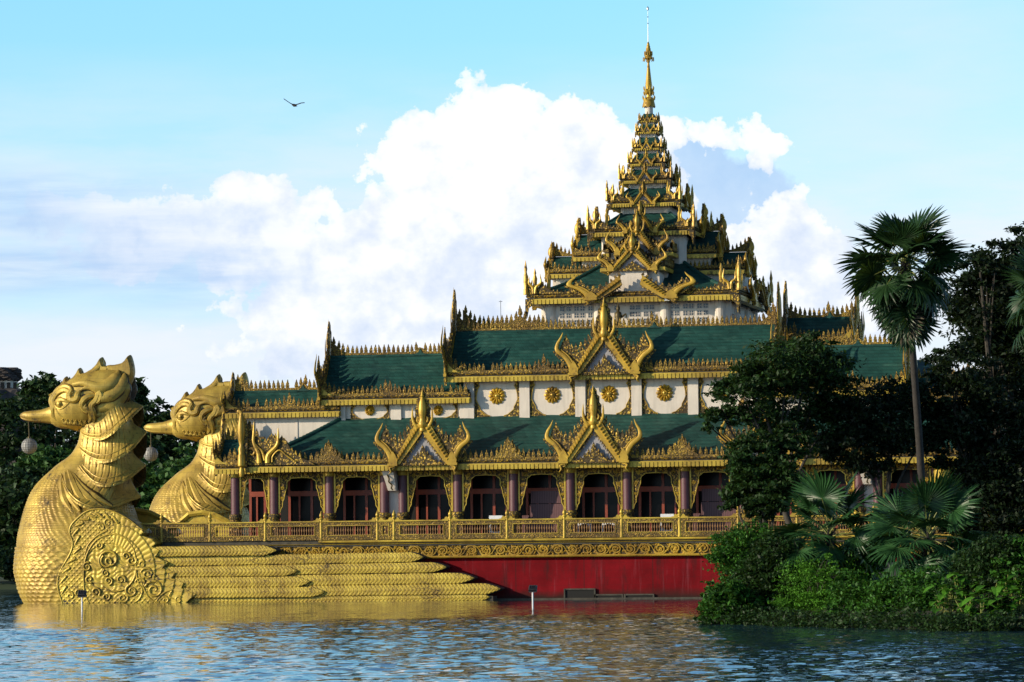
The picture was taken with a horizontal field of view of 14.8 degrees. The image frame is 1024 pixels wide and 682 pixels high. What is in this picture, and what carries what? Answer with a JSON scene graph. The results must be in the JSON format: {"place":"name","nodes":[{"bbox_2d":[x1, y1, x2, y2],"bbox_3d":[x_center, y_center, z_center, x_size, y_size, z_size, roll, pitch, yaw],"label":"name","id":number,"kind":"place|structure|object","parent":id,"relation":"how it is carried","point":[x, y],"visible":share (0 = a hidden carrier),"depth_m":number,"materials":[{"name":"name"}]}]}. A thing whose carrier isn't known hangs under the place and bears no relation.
{"place":"outdoors","nodes":[
{"label":"outdoors","id":0,"kind":"place"},
{"bbox_2d":[0,577,16,588],"bbox_3d":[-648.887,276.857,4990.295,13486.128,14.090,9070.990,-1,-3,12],"label":"bank","id":1,"kind":"structure","parent":0,"point":[6,584],"depth_m":399.40,"materials":[{"name":"green plant"}]},
{"bbox_2d":[0,545,16,580],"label":"undergrowth","id":2,"kind":"object","parent":1,"relation":"on","point":[6,562],"visible":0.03,"depth_m":404.48,"materials":[{"name":"green plant"}]},
{"bbox_2d":[0,367,27,476],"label":"tree","id":3,"kind":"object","parent":1,"relation":"on","point":[10,377],"visible":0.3,"depth_m":537.87,"materials":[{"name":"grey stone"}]},
{"bbox_2d":[0,382,16,388],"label":"window","id":4,"kind":"structure","parent":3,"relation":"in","point":[1,383],"depth_m":538.36,"materials":[{"name":"black glass"}]},
{"bbox_2d":[0,478,39,552],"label":"tree","id":5,"kind":"object","parent":1,"relation":"on","point":[15,494],"visible":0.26,"depth_m":426.85,"materials":[{"name":"green plant"}]},
{"bbox_2d":[0,464,54,509],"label":"tree","id":6,"kind":"object","parent":1,"relation":"on","point":[17,475],"visible":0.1,"depth_m":443.19,"materials":[{"name":"green plant"}]},
{"bbox_2d":[0,392,58,480],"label":"tree","id":7,"kind":"object","parent":1,"relation":"on","point":[10,412],"visible":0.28,"depth_m":477.88,"materials":[{"name":"green plant"}]},
{"bbox_2d":[3,443,73,477],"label":"tree","id":8,"kind":"object","parent":1,"relation":"on","point":[39,457],"visible":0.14,"depth_m":447.84,"materials":[{"name":"green plant"}]},
{"bbox_2d":[7,371,70,458],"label":"tree","id":9,"kind":"object","parent":1,"relation":"on","point":[45,386],"visible":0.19,"depth_m":498.19,"materials":[{"name":"green plant"}]},
{"bbox_2d":[15,401,79,453],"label":"tree","id":10,"kind":"object","parent":1,"relation":"on","point":[61,442],"visible":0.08,"depth_m":502.64,"materials":[{"name":"green plant"}]},
{"bbox_2d":[51,427,174,490],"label":"tree","id":11,"kind":"object","parent":1,"relation":"on","point":[66,433],"visible":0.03,"depth_m":488.80,"materials":[{"name":"green plant"}]},
{"bbox_2d":[134,377,149,405],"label":"tree","id":12,"kind":"object","parent":1,"relation":"on","point":[141,398],"visible":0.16,"depth_m":519.24,"materials":[{"name":"green plant"}]},
{"bbox_2d":[140,395,176,478],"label":"tree","id":13,"kind":"object","parent":1,"relation":"on","point":[156,415],"visible":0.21,"depth_m":498.32,"materials":[{"name":"green plant"}]},
{"bbox_2d":[135,457,189,509],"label":"tree","id":14,"kind":"object","parent":1,"relation":"on","point":[152,485],"visible":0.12,"depth_m":416.75,"materials":[{"name":"green plant"}]},
{"bbox_2d":[147,408,198,468],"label":"tree","id":15,"kind":"object","parent":1,"relation":"on","point":[183,443],"visible":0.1,"depth_m":496.30,"materials":[{"name":"green plant"}]},
{"bbox_2d":[149,442,198,481],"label":"tree","id":16,"kind":"object","parent":1,"relation":"on","point":[189,451],"visible":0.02,"depth_m":424.38,"materials":[{"name":"green plant"}]},
{"bbox_2d":[0,589,21,602],"bbox_3d":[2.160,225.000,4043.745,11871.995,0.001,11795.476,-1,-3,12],"label":"water","id":17,"kind":"structure","parent":0,"point":[9,595],"depth_m":308.86,"materials":[{"name":"blue liquid"}]},
{"bbox_2d":[0,599,1023,681],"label":"lake water","id":18,"kind":"structure","parent":0,"point":[625,640],"depth_m":117.05,"materials":[{"name":"blue liquid"}]},
{"bbox_2d":[78,590,86,611],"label":"floodlight post","id":19,"kind":"object","parent":18,"relation":"in","point":[82,593],"visible":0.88,"depth_m":208.88,"materials":[{"name":"black metal"}]},
{"bbox_2d":[528,585,536,606],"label":"floodlight post","id":20,"kind":"object","parent":18,"relation":"in","point":[532,588],"visible":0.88,"depth_m":208.64,"materials":[{"name":"black metal"}]},
{"bbox_2d":[57,6,1021,603],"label":"palace","id":21,"kind":"structure","parent":18,"relation":"on","point":[387,474],"depth_m":250.40,"materials":[{"name":"metal"}]},
{"bbox_2d":[13,355,146,603],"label":"bird statue","id":22,"kind":"object","parent":21,"relation":"attached to","point":[101,411],"visible":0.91,"depth_m":254.18,"materials":[{"name":"gold metal"}]},
{"bbox_2d":[21,422,36,453],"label":"hanging lantern","id":23,"kind":"object","parent":22,"relation":"hanging from","point":[28,445],"visible":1,"depth_m":256.58,"materials":[{"name":"white glass"}]},
{"bbox_2d":[144,372,249,535],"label":"bird statue","id":24,"kind":"object","parent":21,"relation":"attached to","point":[196,484],"visible":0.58,"depth_m":279.41,"materials":[{"name":"gold metal"}]},
{"bbox_2d":[144,433,157,460],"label":"hanging lantern","id":25,"kind":"object","parent":24,"relation":"hanging from","point":[151,453],"visible":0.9,"depth_m":281.41,"materials":[{"name":"white glass"}]},
{"bbox_2d":[249,479,280,535],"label":"door","id":26,"kind":"structure","parent":21,"relation":"in","point":[257,501],"depth_m":254.93,"materials":[{"name":"red wood"}]},
{"bbox_2d":[288,478,335,535],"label":"door","id":27,"kind":"structure","parent":21,"relation":"in","point":[304,504],"depth_m":254.30,"materials":[{"name":"red wood"}]},
{"bbox_2d":[343,477,379,534],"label":"door","id":28,"kind":"structure","parent":21,"relation":"in","point":[358,497],"depth_m":253.50,"materials":[{"name":"red wood"}]},
{"bbox_2d":[415,476,462,533],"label":"door","id":29,"kind":"structure","parent":21,"relation":"in","point":[432,502],"depth_m":252.51,"materials":[{"name":"red wood"}]},
{"bbox_2d":[470,475,506,533],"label":"door","id":30,"kind":"structure","parent":21,"relation":"in","point":[486,495],"depth_m":251.77,"materials":[{"name":"red wood"}]},
{"bbox_2d":[489,515,503,532],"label":"air conditioner","id":31,"kind":"object","parent":21,"relation":"on","point":[495,517],"visible":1,"depth_m":248.17,"materials":[{"name":"white paint"}]},
{"bbox_2d":[525,475,565,514],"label":"door","id":32,"kind":"structure","parent":21,"relation":"in","point":[534,482],"depth_m":251.04,"materials":[{"name":"red wood"}]},
{"bbox_2d":[578,523,591,531],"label":"air conditioner","id":33,"kind":"object","parent":21,"relation":"on","point":[585,527],"visible":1,"depth_m":246.67,"materials":[{"name":"white paint"}]},
{"bbox_2d":[582,474,620,531],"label":"door","id":34,"kind":"structure","parent":21,"relation":"in","point":[599,496],"depth_m":250.18,"materials":[{"name":"red wood"}]},
{"bbox_2d":[602,523,614,531],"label":"air conditioner","id":35,"kind":"object","parent":21,"relation":"on","point":[608,529],"visible":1,"depth_m":246.34,"materials":[{"name":"white paint"}]},
{"bbox_2d":[639,473,678,531],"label":"door","id":36,"kind":"structure","parent":21,"relation":"in","point":[657,497],"depth_m":249.39,"materials":[{"name":"red wood"}]},
{"bbox_2d":[660,514,673,530],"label":"air conditioner","id":37,"kind":"object","parent":21,"relation":"on","point":[665,515],"visible":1,"depth_m":245.84,"materials":[{"name":"white paint"}]},
{"bbox_2d":[696,472,736,512],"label":"door","id":38,"kind":"structure","parent":21,"relation":"in","point":[711,480],"depth_m":248.72,"materials":[{"name":"red wood"}]},
{"bbox_2d":[755,500,794,529],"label":"door","id":39,"kind":"structure","parent":21,"relation":"in","point":[780,513],"depth_m":247.63,"materials":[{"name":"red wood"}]},
{"bbox_2d":[814,471,854,529],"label":"door","id":40,"kind":"structure","parent":21,"relation":"in","point":[837,474],"depth_m":247.02,"materials":[{"name":"red wood"}]},
{"bbox_2d":[889,469,917,528],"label":"door","id":41,"kind":"structure","parent":21,"relation":"in","point":[909,475],"depth_m":246.12,"materials":[{"name":"red wood"}]},
{"bbox_2d":[0,0,1023,445],"label":"sky","id":42,"kind":"structure","parent":0,"point":[164,203],"materials":[{"name":"blue"}]},
{"bbox_2d":[759,562,1023,628],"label":"island ground","id":43,"kind":"structure","parent":0,"point":[930,612],"depth_m":144.15,"materials":[{"name":"soil"}]},
{"bbox_2d":[696,579,769,624],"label":"shrub","id":44,"kind":"object","parent":43,"relation":"on","point":[719,598],"visible":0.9,"depth_m":149.67,"materials":[{"name":"green plant"}]},
{"bbox_2d":[699,517,776,588],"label":"shrub","id":45,"kind":"object","parent":43,"relation":"on","point":[725,553],"visible":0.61,"depth_m":152.60,"materials":[{"name":"green plant"}]},
{"bbox_2d":[719,531,806,621],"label":"shrub","id":46,"kind":"object","parent":43,"relation":"on","point":[760,573],"visible":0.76,"depth_m":150.82,"materials":[{"name":"green plant"}]},
{"bbox_2d":[715,419,816,537],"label":"broadleaf tree","id":47,"kind":"object","parent":43,"relation":"on","point":[756,488],"visible":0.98,"depth_m":157.49,"materials":[{"name":"green plant"}]},
{"bbox_2d":[695,330,875,525],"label":"broadleaf tree","id":48,"kind":"object","parent":43,"relation":"on","point":[815,365],"visible":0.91,"depth_m":162.54,"materials":[{"name":"green plant"}]},
{"bbox_2d":[768,552,845,615],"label":"shrub","id":49,"kind":"object","parent":43,"relation":"on","point":[809,596],"visible":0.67,"depth_m":149.16,"materials":[{"name":"green plant"}]},
{"bbox_2d":[764,467,885,594],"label":"fan palm","id":50,"kind":"object","parent":43,"relation":"on","point":[822,495],"visible":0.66,"depth_m":151.34,"materials":[{"name":"green plant"}]},
{"bbox_2d":[806,567,881,618],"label":"shrub","id":51,"kind":"object","parent":43,"relation":"on","point":[847,596],"visible":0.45,"depth_m":146.53,"materials":[{"name":"green plant"}]},
{"bbox_2d":[689,583,1023,631],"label":"ground cover","id":52,"kind":"object","parent":43,"relation":"on","point":[844,619],"visible":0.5,"depth_m":138.41,"materials":[{"name":"green plant"}]},
{"bbox_2d":[834,539,896,580],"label":"shrub","id":53,"kind":"object","parent":43,"relation":"on","point":[874,566],"visible":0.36,"depth_m":151.25,"materials":[{"name":"green plant"}]},
{"bbox_2d":[815,373,954,506],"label":"broadleaf tree","id":54,"kind":"object","parent":43,"relation":"on","point":[890,406],"visible":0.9,"depth_m":164.33,"materials":[{"name":"green plant"}]},
{"bbox_2d":[850,568,936,614],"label":"shrub","id":55,"kind":"object","parent":43,"relation":"on","point":[877,591],"visible":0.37,"depth_m":144.16,"materials":[{"name":"green plant"}]},
{"bbox_2d":[834,204,972,554],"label":"fan palm","id":56,"kind":"object","parent":43,"relation":"on","point":[903,301],"visible":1,"depth_m":157.40,"materials":[{"name":"green plant"}]},
{"bbox_2d":[860,468,994,584],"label":"fan palm","id":57,"kind":"object","parent":43,"relation":"on","point":[942,504],"visible":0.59,"depth_m":148.38,"materials":[{"name":"green plant"}]},
{"bbox_2d":[893,564,974,613],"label":"shrub","id":58,"kind":"object","parent":43,"relation":"on","point":[917,598],"visible":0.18,"depth_m":142.42,"materials":[{"name":"green plant"}]},
{"bbox_2d":[923,584,967,612],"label":"broad leaved plant","id":59,"kind":"object","parent":43,"relation":"on","point":[942,597],"visible":0.74,"depth_m":136.85,"materials":[{"name":"green plant"}]},
{"bbox_2d":[946,572,982,608],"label":"broad leaved plant","id":60,"kind":"object","parent":43,"relation":"on","point":[963,579],"visible":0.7,"depth_m":137.82,"materials":[{"name":"green plant"}]},
{"bbox_2d":[915,334,1023,549],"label":"broadleaf tree","id":61,"kind":"object","parent":43,"relation":"on","point":[988,461],"visible":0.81,"depth_m":165.12,"materials":[{"name":"green plant"}]},
{"bbox_2d":[915,592,1023,624],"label":"shrub","id":62,"kind":"object","parent":43,"relation":"on","point":[990,608],"visible":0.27,"depth_m":136.14,"materials":[{"name":"green plant"}]},
{"bbox_2d":[953,592,987,616],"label":"broad leaved plant","id":63,"kind":"object","parent":43,"relation":"on","point":[969,606],"visible":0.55,"depth_m":135.71,"materials":[{"name":"green plant"}]},
{"bbox_2d":[928,221,1023,527],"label":"broadleaf tree","id":64,"kind":"object","parent":43,"relation":"on","point":[984,318],"visible":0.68,"depth_m":168.83,"materials":[{"name":"green plant"}]},
{"bbox_2d":[935,531,1023,607],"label":"shrub","id":65,"kind":"object","parent":43,"relation":"on","point":[973,562],"visible":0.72,"depth_m":138.72,"materials":[{"name":"green plant"}]},
{"bbox_2d":[965,600,1002,625],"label":"broad leaved plant","id":66,"kind":"object","parent":43,"relation":"on","point":[983,607],"visible":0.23,"depth_m":134.91,"materials":[{"name":"green plant"}]},
{"bbox_2d":[970,581,1001,604],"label":"broad leaved plant","id":67,"kind":"object","parent":43,"relation":"on","point":[978,590],"visible":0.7,"depth_m":136.79,"materials":[{"name":"green plant"}]},
{"bbox_2d":[982,592,1016,617],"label":"broad leaved plant","id":68,"kind":"object","parent":43,"relation":"on","point":[1007,607],"visible":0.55,"depth_m":135.78,"materials":[{"name":"green plant"}]},
{"bbox_2d":[980,534,1023,604],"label":"shrub","id":69,"kind":"object","parent":43,"relation":"on","point":[1016,561],"visible":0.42,"depth_m":138.04,"materials":[{"name":"green plant"}]},
{"bbox_2d":[987,572,1023,609],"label":"broad leaved plant","id":70,"kind":"object","parent":43,"relation":"on","point":[1004,586],"visible":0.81,"depth_m":136.88,"materials":[{"name":"green plant"}]},
{"bbox_2d":[994,586,1023,613],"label":"broad leaved plant","id":71,"kind":"object","parent":43,"relation":"on","point":[1016,601],"visible":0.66,"depth_m":135.89,"materials":[{"name":"green plant"}]},
{"bbox_2d":[1000,244,1023,356],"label":"fan palm","id":72,"kind":"object","parent":43,"relation":"on","point":[1017,307],"visible":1,"depth_m":150.22,"materials":[{"name":"green plant"}]}
]}

